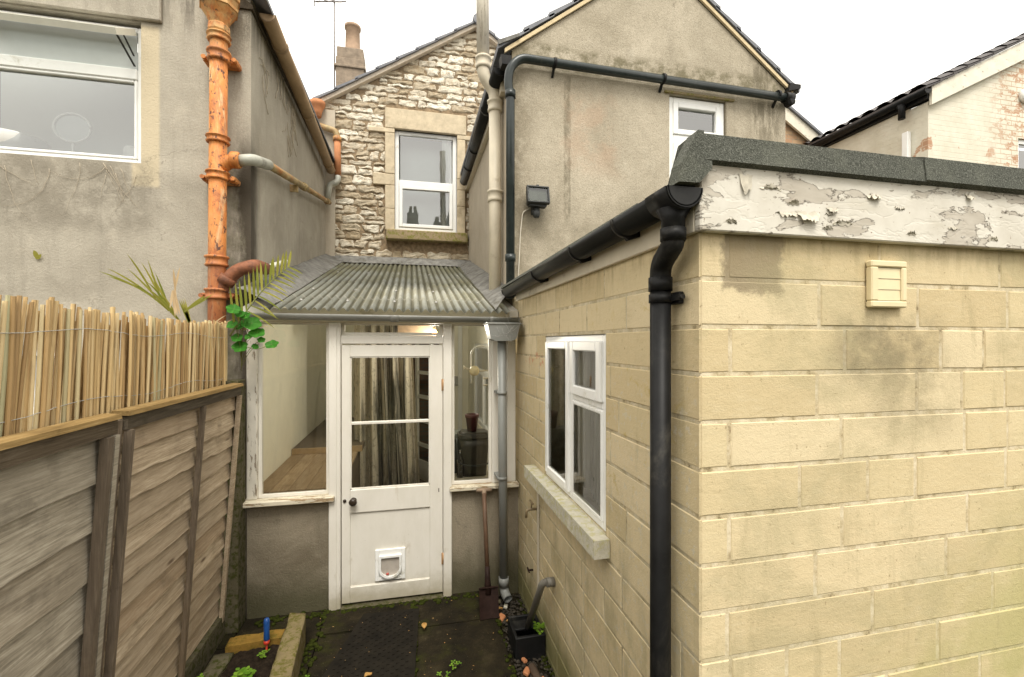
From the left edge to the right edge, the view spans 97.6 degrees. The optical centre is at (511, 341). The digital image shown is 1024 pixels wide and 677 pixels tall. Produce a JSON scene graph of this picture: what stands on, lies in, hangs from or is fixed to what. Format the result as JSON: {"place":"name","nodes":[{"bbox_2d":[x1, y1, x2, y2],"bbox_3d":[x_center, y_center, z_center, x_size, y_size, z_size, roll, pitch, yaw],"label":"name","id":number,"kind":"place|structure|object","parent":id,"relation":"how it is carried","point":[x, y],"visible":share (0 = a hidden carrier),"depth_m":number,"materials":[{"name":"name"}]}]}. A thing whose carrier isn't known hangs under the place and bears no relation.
{"place":"outdoors","nodes":[
{"label":"outdoors","id":0,"kind":"place"},
{"bbox_2d":[220,644,278,676],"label":"soil","id":1,"kind":"structure","parent":0,"point":[262,667],"depth_m":2.69,"materials":[{"name":"brown soil"}]},
{"bbox_2d":[232,666,255,676],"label":"weed","id":2,"kind":"object","parent":1,"relation":"on","point":[243,672],"visible":1,"depth_m":2.53,"materials":[{"name":"green plant"}]},
{"bbox_2d":[257,649,269,657],"bbox_3d":[-1.512,1.900,2.720,0.056,0.042,0.074,0,0,5],"label":"weed","id":3,"kind":"object","parent":1,"relation":"on","point":[262,655],"visible":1,"depth_m":2.72,"materials":[{"name":"green plant"}]},
{"bbox_2d":[263,617,269,649],"bbox_3d":[-1.524,1.837,2.783,0.036,0.246,0.035,0,0,-13],"label":"hand tool","id":4,"kind":"object","parent":1,"relation":"on","point":[266,637],"visible":0.96,"depth_m":2.77,"materials":[{"name":"blue plastic"}]},
{"bbox_2d":[229,250,301,335],"bbox_3d":[-1.682,-0.342,3.066,0.454,0.608,0.091,0,0,-17],"label":"palm","id":5,"kind":"object","parent":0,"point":[272,268],"visible":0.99,"depth_m":3.08,"materials":[{"name":"green plant"}]},
{"bbox_2d":[202,591,551,676],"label":"yard paving","id":6,"kind":"structure","parent":0,"point":[477,643],"depth_m":3.07,"materials":[{"name":"grey concrete"}]},
{"bbox_2d":[0,379,244,676],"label":"fence","id":7,"kind":"object","parent":6,"relation":"on","point":[122,542],"visible":1,"depth_m":1.95,"materials":[{"name":"wood"}]},
{"bbox_2d":[0,295,227,436],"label":"bamboo screen","id":8,"kind":"object","parent":7,"relation":"attached to","point":[95,379],"visible":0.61,"depth_m":1.80,"materials":[{"name":"plant"}]},
{"bbox_2d":[102,254,265,329],"bbox_3d":[-2.155,-0.322,2.978,0.979,0.488,0.070,0,0,-16],"label":"palm","id":9,"kind":"object","parent":8,"relation":"attached to","point":[161,299],"visible":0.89,"depth_m":2.95,"materials":[{"name":"plant"}]},
{"bbox_2d":[226,304,278,370],"bbox_3d":[-1.763,-0.029,3.055,0.318,0.455,0.139,0,0,-23],"label":"nasturtium","id":10,"kind":"object","parent":8,"relation":"attached to","point":[252,324],"visible":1,"depth_m":3.05,"materials":[{"name":"green plant"}]},
{"bbox_2d":[202,652,233,676],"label":"edging kerb","id":11,"kind":"structure","parent":6,"relation":"on","point":[218,664],"depth_m":2.64,"materials":[{"name":"concrete"}]},
{"bbox_2d":[225,629,284,653],"bbox_3d":[-1.621,1.983,2.844,0.325,0.233,0.092,0,0,-18],"label":"edging board","id":12,"kind":"object","parent":6,"relation":"on","point":[237,644],"visible":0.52,"depth_m":2.81,"materials":[{"name":"yellow wood"}]},
{"bbox_2d":[269,613,305,676],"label":"edging kerb","id":13,"kind":"structure","parent":6,"relation":"on","point":[289,657],"depth_m":2.71,"materials":[{"name":"concrete"}]},
{"bbox_2d":[322,608,418,676],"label":"rubber mat","id":14,"kind":"object","parent":6,"relation":"on","point":[380,644],"visible":1,"depth_m":2.93,"materials":[{"name":"black rubber"}]},
{"bbox_2d":[364,672,371,676],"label":"fallen leaf","id":15,"kind":"object","parent":14,"relation":"on","point":[368,674],"visible":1,"depth_m":2.69,"materials":[{"name":"orange plant"}]},
{"bbox_2d":[254,592,554,676],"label":"moss","id":16,"kind":"object","parent":6,"relation":"on","point":[312,644],"visible":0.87,"depth_m":3.20,"materials":[{"name":"green plant"}]},
{"bbox_2d":[449,660,461,669],"bbox_3d":[-0.353,1.996,2.767,0.075,0.037,0.054,0,0,-27],"label":"weed","id":17,"kind":"object","parent":6,"relation":"on","point":[452,661],"visible":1,"depth_m":2.77,"materials":[{"name":"green plant"}]},
{"bbox_2d":[476,488,498,620],"bbox_3d":[-0.198,1.588,3.415,0.146,0.855,0.329,0,0,-13],"label":"shovel","id":18,"kind":"object","parent":6,"relation":"on","point":[488,601],"visible":1,"depth_m":3.31,"materials":[{"name":"brown wood"}]},
{"bbox_2d":[499,613,505,621],"bbox_3d":[-0.083,2.050,3.326,0.055,0.045,0.074,0,0,24],"label":"rubble piece","id":19,"kind":"object","parent":6,"relation":"on","point":[502,617],"visible":0.62,"depth_m":3.32,"materials":[{"name":"ceramic"}]},
{"bbox_2d":[508,614,544,662],"bbox_3d":[0.095,2.000,3.039,0.202,0.160,0.248,0,0,-13],"label":"drain gully","id":20,"kind":"object","parent":6,"relation":"on","point":[528,645],"visible":0.81,"depth_m":2.93,"materials":[{"name":"black plastic"}]},
{"bbox_2d":[533,621,544,634],"bbox_3d":[0.181,1.911,2.977,0.109,0.060,0.087,0,0,22],"label":"weed","id":21,"kind":"object","parent":20,"relation":"on","point":[540,626],"visible":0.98,"depth_m":2.99,"materials":[{"name":"green plant"}]},
{"bbox_2d":[498,594,554,676],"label":"gravel","id":22,"kind":"structure","parent":6,"relation":"on","point":[506,630],"depth_m":3.19,"materials":[{"name":"grey gravel"}]},
{"bbox_2d":[523,666,529,676],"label":"rubble piece","id":23,"kind":"object","parent":6,"relation":"on","point":[526,672],"visible":0.92,"depth_m":2.77,"materials":[{"name":"brick"}]},
{"bbox_2d":[528,663,541,676],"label":"old pipe","id":24,"kind":"object","parent":6,"relation":"on","point":[534,671],"visible":0.92,"depth_m":2.76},
{"bbox_2d":[269,0,1023,150],"label":"sky","id":25,"kind":"structure","parent":0,"point":[848,58],"materials":[{"name":"white"}]},
{"bbox_2d":[805,33,1023,168],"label":"brick house","id":26,"kind":"structure","parent":0,"point":[971,110],"depth_m":6.72,"materials":[{"name":"white brick"}]},
{"bbox_2d":[811,88,931,146],"bbox_3d":[5.707,-3.475,7.334,0.135,0.270,1.960,0,0,-13],"label":"rain gutter","id":27,"kind":"object","parent":26,"relation":"attached to","point":[900,106],"visible":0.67,"depth_m":6.92,"materials":[{"name":"black plastic"}]},
{"bbox_2d":[902,131,910,156],"bbox_3d":[5.921,-2.315,6.731,0.082,1.670,0.130,0,0,-13],"label":"downpipe","id":28,"kind":"object","parent":26,"relation":"attached to","point":[906,144],"visible":0.33,"depth_m":6.70,"materials":[{"name":"white plastic"}]},
{"bbox_2d":[1018,89,1023,103],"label":"bulkhead lamp","id":29,"kind":"object","parent":26,"relation":"attached to","point":[1021,95],"visible":1,"depth_m":6.85,"materials":[{"name":"white plastic"}]},
{"bbox_2d":[1018,140,1023,167],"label":"window","id":30,"kind":"structure","parent":26,"relation":"in","point":[1020,142],"depth_m":6.92,"materials":[{"name":"white plastic"}]},
{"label":"ground","id":31,"kind":"structure","parent":0,"visible":0},
{"bbox_2d":[0,0,334,617],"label":"rendered house","id":32,"kind":"structure","parent":31,"relation":"on","point":[118,75],"depth_m":3.32,"materials":[{"name":"grey concrete"}]},
{"bbox_2d":[0,128,50,149],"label":"bowl","id":33,"kind":"object","parent":32,"relation":"on","point":[10,138],"visible":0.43,"depth_m":3.19,"materials":[{"name":"white ceramic"}]},
{"bbox_2d":[33,250,40,259],"bbox_3d":[-3.316,-0.609,3.131,0.050,0.063,0.014,0,0,-13],"label":"vine leaf","id":34,"kind":"object","parent":32,"relation":"attached to","point":[36,255],"visible":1,"depth_m":3.13,"materials":[{"name":"plant"}]},
{"bbox_2d":[22,350,54,413],"bbox_3d":[-3.410,0.280,3.193,0.650,0.480,0.060,0,0,-13],"label":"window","id":35,"kind":"structure","parent":32,"relation":"in","point":[22,350],"depth_m":3.18,"materials":[{"name":"white plastic"}]},
{"bbox_2d":[0,10,140,162],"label":"window","id":36,"kind":"structure","parent":32,"relation":"in","point":[30,44],"depth_m":3.22,"materials":[{"name":"white plastic"}]},
{"bbox_2d":[2,161,139,220],"bbox_3d":[-3.330,-1.060,3.138,1.260,0.462,0.004,0,0,-13],"label":"dead ivy","id":37,"kind":"object","parent":32,"relation":"attached to","point":[77,183],"visible":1,"depth_m":3.22,"materials":[{"name":"plant"}]},
{"bbox_2d":[52,113,91,151],"bbox_3d":[-3.249,-1.516,3.317,0.244,0.352,0.097,0,0,-13],"label":"shaving mirror","id":38,"kind":"object","parent":32,"relation":"on","point":[73,128],"visible":0.85,"depth_m":3.31,"materials":[{"name":"white plastic"}]},
{"bbox_2d":[123,146,133,156],"bbox_3d":[-2.873,-1.410,3.422,0.150,0.120,0.148,0,0,-13],"label":"tub","id":39,"kind":"object","parent":32,"relation":"in","point":[128,150],"visible":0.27,"depth_m":3.35,"materials":[{"name":"white plastic"}]},
{"bbox_2d":[198,0,331,323],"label":"soil stack","id":40,"kind":"object","parent":32,"relation":"attached to","point":[222,16],"visible":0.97,"depth_m":3.25,"materials":[{"name":"orange paint"}]},
{"bbox_2d":[320,123,341,200],"bbox_3d":[-2.614,-2.562,6.365,0.358,1.117,0.148,0,0,-13],"label":"waste pipe","id":41,"kind":"object","parent":40,"relation":"attached to","point":[337,139],"visible":0.97,"depth_m":6.37,"materials":[{"name":"metal"}]},
{"bbox_2d":[259,57,297,156],"bbox_3d":[-2.173,-2.191,4.218,0.006,0.694,1.262,0,0,-13],"label":"dead ivy","id":42,"kind":"object","parent":32,"relation":"attached to","point":[293,124],"visible":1,"depth_m":4.46,"materials":[{"name":"brown plant"}]},
{"bbox_2d":[259,13,334,173],"bbox_3d":[-2.234,-2.469,4.909,0.131,0.222,2.840,0,0,-13],"label":"rain gutter","id":43,"kind":"object","parent":32,"relation":"attached to","point":[280,46],"visible":1,"depth_m":4.29,"materials":[{"name":"brown plastic"}]},
{"bbox_2d":[238,254,518,618],"bbox_3d":[-1.506,0.425,6.052,2.122,3.391,5.530,0,0,-13],"label":"glazed porch","id":44,"kind":"object","parent":31,"relation":"on","point":[339,542],"visible":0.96,"depth_m":3.55,"materials":[{"name":"beige paint"}]},
{"bbox_2d":[259,322,328,497],"bbox_3d":[-1.632,0.504,3.371,0.490,1.296,0.035,0,0,-13],"label":"window","id":45,"kind":"structure","parent":44,"relation":"in","point":[311,492],"depth_m":3.35,"materials":[{"name":"white paint"}]},
{"bbox_2d":[263,451,359,493],"bbox_3d":[-2.009,1.584,4.980,0.639,0.872,3.080,0,0,-13],"label":"bench","id":46,"kind":"object","parent":44,"relation":"on","point":[301,472],"visible":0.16,"depth_m":3.91,"materials":[{"name":"brown wood"}]},
{"bbox_2d":[292,417,364,454],"bbox_3d":[-2.113,1.117,5.554,0.680,0.058,1.915,0,0,-13],"label":"raised board","id":47,"kind":"object","parent":46,"relation":"on","point":[313,441],"visible":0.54,"depth_m":4.81,"materials":[{"name":"brown wood"}]},
{"bbox_2d":[249,313,519,322],"bbox_3d":[-0.906,-0.176,3.384,1.970,0.058,0.100,0,0,-13],"label":"rain gutter","id":48,"kind":"object","parent":44,"relation":"attached to","point":[348,317],"visible":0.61,"depth_m":3.33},
{"bbox_2d":[354,325,419,486],"bbox_3d":[-1.363,0.720,5.023,1.050,1.900,0.190,0,0,-13],"label":"curtain","id":49,"kind":"object","parent":44,"relation":"hanging from","point":[384,388],"visible":0.62,"depth_m":5.01,"materials":[{"name":"fabric"}]},
{"bbox_2d":[342,323,442,335],"bbox_3d":[-0.934,-0.098,3.529,0.766,0.092,0.035,0,0,-13],"label":"window","id":50,"kind":"structure","parent":44,"relation":"in","point":[343,324],"depth_m":3.50,"materials":[{"name":"white paint"}]},
{"bbox_2d":[342,345,443,603],"bbox_3d":[-0.916,1.006,3.476,0.770,1.967,0.100,0,0,-13],"label":"door","id":51,"kind":"structure","parent":44,"relation":"in","point":[392,535],"depth_m":3.48,"materials":[{"name":"white paint"}]},
{"bbox_2d":[398,325,432,335],"bbox_3d":[-0.969,-0.180,4.528,0.360,0.280,0.020,0,0,-13],"label":"ceiling light","id":52,"kind":"object","parent":44,"relation":"hanging from","point":[415,329],"visible":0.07,"depth_m":4.51,"materials":[{"name":"white plastic"}]},
{"bbox_2d":[415,344,432,481],"bbox_3d":[-1.273,1.010,6.484,0.035,1.980,0.460,0,0,-41],"label":"glazed inner door","id":53,"kind":"structure","parent":44,"relation":"in","point":[423,465],"depth_m":6.56,"materials":[{"name":"white paint"}]},
{"bbox_2d":[454,430,459,472],"bbox_3d":[-0.547,1.413,3.998,0.240,1.215,0.240,0,0,-13],"label":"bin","id":54,"kind":"object","parent":44,"relation":"on","point":[455,450],"visible":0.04,"depth_m":3.90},
{"bbox_2d":[454,310,461,429],"bbox_3d":[-0.916,0.560,6.794,0.320,2.880,0.058,0,0,-13],"label":"post","id":55,"kind":"object","parent":44,"relation":"on","point":[458,380],"visible":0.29,"depth_m":6.81,"materials":[{"name":"beige wood"}]},
{"bbox_2d":[454,466,487,479],"bbox_3d":[-0.290,1.160,3.961,0.535,0.030,0.345,0,0,-13],"label":"shelf","id":56,"kind":"object","parent":44,"relation":"attached to","point":[476,477],"visible":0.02,"depth_m":3.79,"materials":[{"name":"beige wood"}]},
{"bbox_2d":[456,449,463,477],"bbox_3d":[-0.440,1.027,3.796,0.060,0.234,0.058,0,0,-13],"label":"bottle","id":57,"kind":"object","parent":56,"relation":"on","point":[459,470],"visible":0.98,"depth_m":3.77,"materials":[{"name":"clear glass"}]},
{"bbox_2d":[456,428,487,476],"bbox_3d":[-0.332,0.957,3.882,0.308,0.374,0.256,0,0,-13],"label":"bottle","id":58,"kind":"object","parent":56,"relation":"on","point":[473,446],"visible":0.8,"depth_m":3.80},
{"bbox_2d":[465,413,478,431],"bbox_3d":[-0.346,0.696,3.879,0.124,0.144,0.123,0,0,-13],"label":"flowerpot","id":59,"kind":"object","parent":58,"relation":"on","point":[471,420],"visible":1,"depth_m":3.84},
{"bbox_2d":[452,324,490,484],"bbox_3d":[-0.332,0.503,3.664,0.325,1.294,0.035,0,0,-13],"label":"window","id":60,"kind":"structure","parent":44,"relation":"in","point":[488,479],"depth_m":3.66,"materials":[{"name":"white paint"}]},
{"bbox_2d":[463,344,487,385],"bbox_3d":[-0.222,0.205,3.925,0.419,0.366,0.121,0,0,-13],"label":"wall lamp","id":61,"kind":"object","parent":44,"relation":"attached to","point":[474,370],"visible":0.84,"depth_m":3.92,"materials":[{"name":"beige metal"}]},
{"bbox_2d":[475,343,487,429],"bbox_3d":[-0.333,0.545,5.537,0.060,1.050,1.450,0,0,-13],"label":"window","id":62,"kind":"structure","parent":44,"relation":"in","point":[481,392],"depth_m":5.70,"materials":[{"name":"clear glass"}]},
{"bbox_2d":[483,322,521,602],"bbox_3d":[-0.085,0.933,3.550,0.276,2.170,0.236,0,0,-13],"label":"drainpipe","id":63,"kind":"object","parent":44,"relation":"attached to","point":[492,331],"visible":0.99,"depth_m":3.49,"materials":[{"name":"grey plastic"}]},
{"bbox_2d":[496,315,523,343],"bbox_3d":[-0.018,-0.090,3.429,0.302,0.234,0.035,0,0,-10],"label":"cobweb","id":64,"kind":"object","parent":63,"relation":"attached to","point":[510,331],"visible":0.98,"depth_m":3.43},
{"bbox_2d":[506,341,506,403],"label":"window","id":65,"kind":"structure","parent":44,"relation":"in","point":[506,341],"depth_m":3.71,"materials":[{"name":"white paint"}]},
{"bbox_2d":[312,14,499,266],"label":"stone house","id":66,"kind":"structure","parent":31,"relation":"on","point":[404,124],"depth_m":6.75,"materials":[{"name":"stone"}]},
{"bbox_2d":[310,98,324,118],"bbox_3d":[-2.749,-3.290,6.330,0.210,0.220,0.210,0,0,-13],"label":"rainwater hopper","id":67,"kind":"object","parent":66,"relation":"attached to","point":[318,104],"visible":0.73,"depth_m":6.27,"materials":[{"name":"metal"}]},
{"bbox_2d":[318,109,334,255],"bbox_3d":[-2.717,-2.210,6.440,0.330,2.260,0.039,0,0,-13],"label":"render strip","id":68,"kind":"object","parent":66,"relation":"attached to","point":[327,117],"visible":0.21,"depth_m":6.44,"materials":[{"name":"beige paint"}]},
{"bbox_2d":[334,21,365,85],"bbox_3d":[-3.072,-4.415,8.585,0.560,3.270,0.560,0,0,-13],"label":"chimney","id":69,"kind":"object","parent":66,"relation":"on","point":[349,64],"visible":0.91,"depth_m":8.36,"materials":[{"name":"stone"}]},
{"bbox_2d":[313,0,345,86],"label":"tv aerial","id":70,"kind":"object","parent":69,"relation":"attached to","point":[314,1],"visible":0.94,"depth_m":8.46,"materials":[{"name":"metal"}]},
{"bbox_2d":[395,131,456,232],"bbox_3d":[-1.315,-2.425,6.863,0.928,1.510,0.082,0,0,-13],"label":"window","id":71,"kind":"structure","parent":66,"relation":"in","point":[400,185],"depth_m":6.83,"materials":[{"name":"white plastic"}]},
{"bbox_2d":[460,0,800,369],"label":"rendered house","id":72,"kind":"structure","parent":31,"relation":"on","point":[593,152],"depth_m":4.19,"materials":[{"name":"beige concrete"}]},
{"bbox_2d":[460,67,504,189],"bbox_3d":[-0.423,-2.410,5.471,0.155,0.140,2.900,0,0,-13],"label":"rain gutter","id":73,"kind":"object","parent":72,"relation":"attached to","point":[480,137],"visible":0.89,"depth_m":5.16,"materials":[{"name":"black plastic"}]},
{"bbox_2d":[475,0,502,310],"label":"soil pipe","id":74,"kind":"object","parent":72,"relation":"attached to","point":[494,103],"visible":0.89,"depth_m":4.26,"materials":[{"name":"beige paint"}]},
{"bbox_2d":[518,184,549,275],"bbox_3d":[0.188,-0.900,3.918,0.261,0.940,0.156,0,0,-13],"label":"floodlight","id":75,"kind":"object","parent":72,"relation":"attached to","point":[537,197],"visible":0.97,"depth_m":3.90,"materials":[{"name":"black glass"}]},
{"bbox_2d":[499,54,795,298],"bbox_3d":[1.369,-1.447,4.239,3.004,2.135,0.192,0,0,-13],"label":"drainpipe","id":76,"kind":"object","parent":72,"relation":"attached to","point":[508,65],"visible":1,"depth_m":3.94,"materials":[{"name":"black plastic"}]},
{"bbox_2d":[669,97,723,177],"bbox_3d":[1.804,-1.806,4.419,0.613,1.132,0.082,0,0,-13],"label":"window","id":77,"kind":"structure","parent":72,"relation":"in","point":[677,136],"depth_m":4.36,"materials":[{"name":"white plastic"}]},
{"bbox_2d":[501,130,1023,676],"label":"block extension","id":78,"kind":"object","parent":31,"relation":"on","point":[847,482],"visible":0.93,"depth_m":1.54,"materials":[{"name":"yellow stone"}]},
{"bbox_2d":[525,493,538,586],"bbox_3d":[0.148,1.400,3.142,0.105,0.840,0.070,0,0,26],"label":"garden tap","id":79,"kind":"object","parent":78,"relation":"attached to","point":[531,508],"visible":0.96,"depth_m":3.13,"materials":[{"name":"gold metal"}]},
{"bbox_2d":[525,577,555,629],"bbox_3d":[0.162,1.707,2.899,0.093,0.488,0.349,0,0,-29],"label":"waste pipe","id":80,"kind":"object","parent":78,"relation":"attached to","point":[547,582],"visible":1,"depth_m":2.85,"materials":[{"name":"grey plastic"}]},
{"bbox_2d":[545,334,605,530],"bbox_3d":[0.335,0.422,2.523,0.052,0.915,0.944,0,0,-13],"label":"window","id":81,"kind":"structure","parent":78,"relation":"in","point":[576,395],"depth_m":2.45,"materials":[{"name":"white plastic"}]},
{"bbox_2d":[501,185,702,676],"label":"rain gutter","id":82,"kind":"object","parent":78,"relation":"attached to","point":[669,207],"visible":0.98,"depth_m":1.47,"materials":[{"name":"black plastic"}]},
{"bbox_2d":[866,260,906,307],"bbox_3d":[1.275,-0.196,1.525,0.152,0.158,0.023,0,0,-13],"label":"wall vent","id":83,"kind":"object","parent":78,"relation":"attached to","point":[894,274],"depth_m":1.52,"materials":[{"name":"beige plastic"}]},
{"bbox_2d":[785,106,825,144],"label":"gabled house","id":84,"kind":"structure","parent":31,"relation":"on","point":[800,129],"depth_m":8.26,"materials":[{"name":"paint"}]}
]}

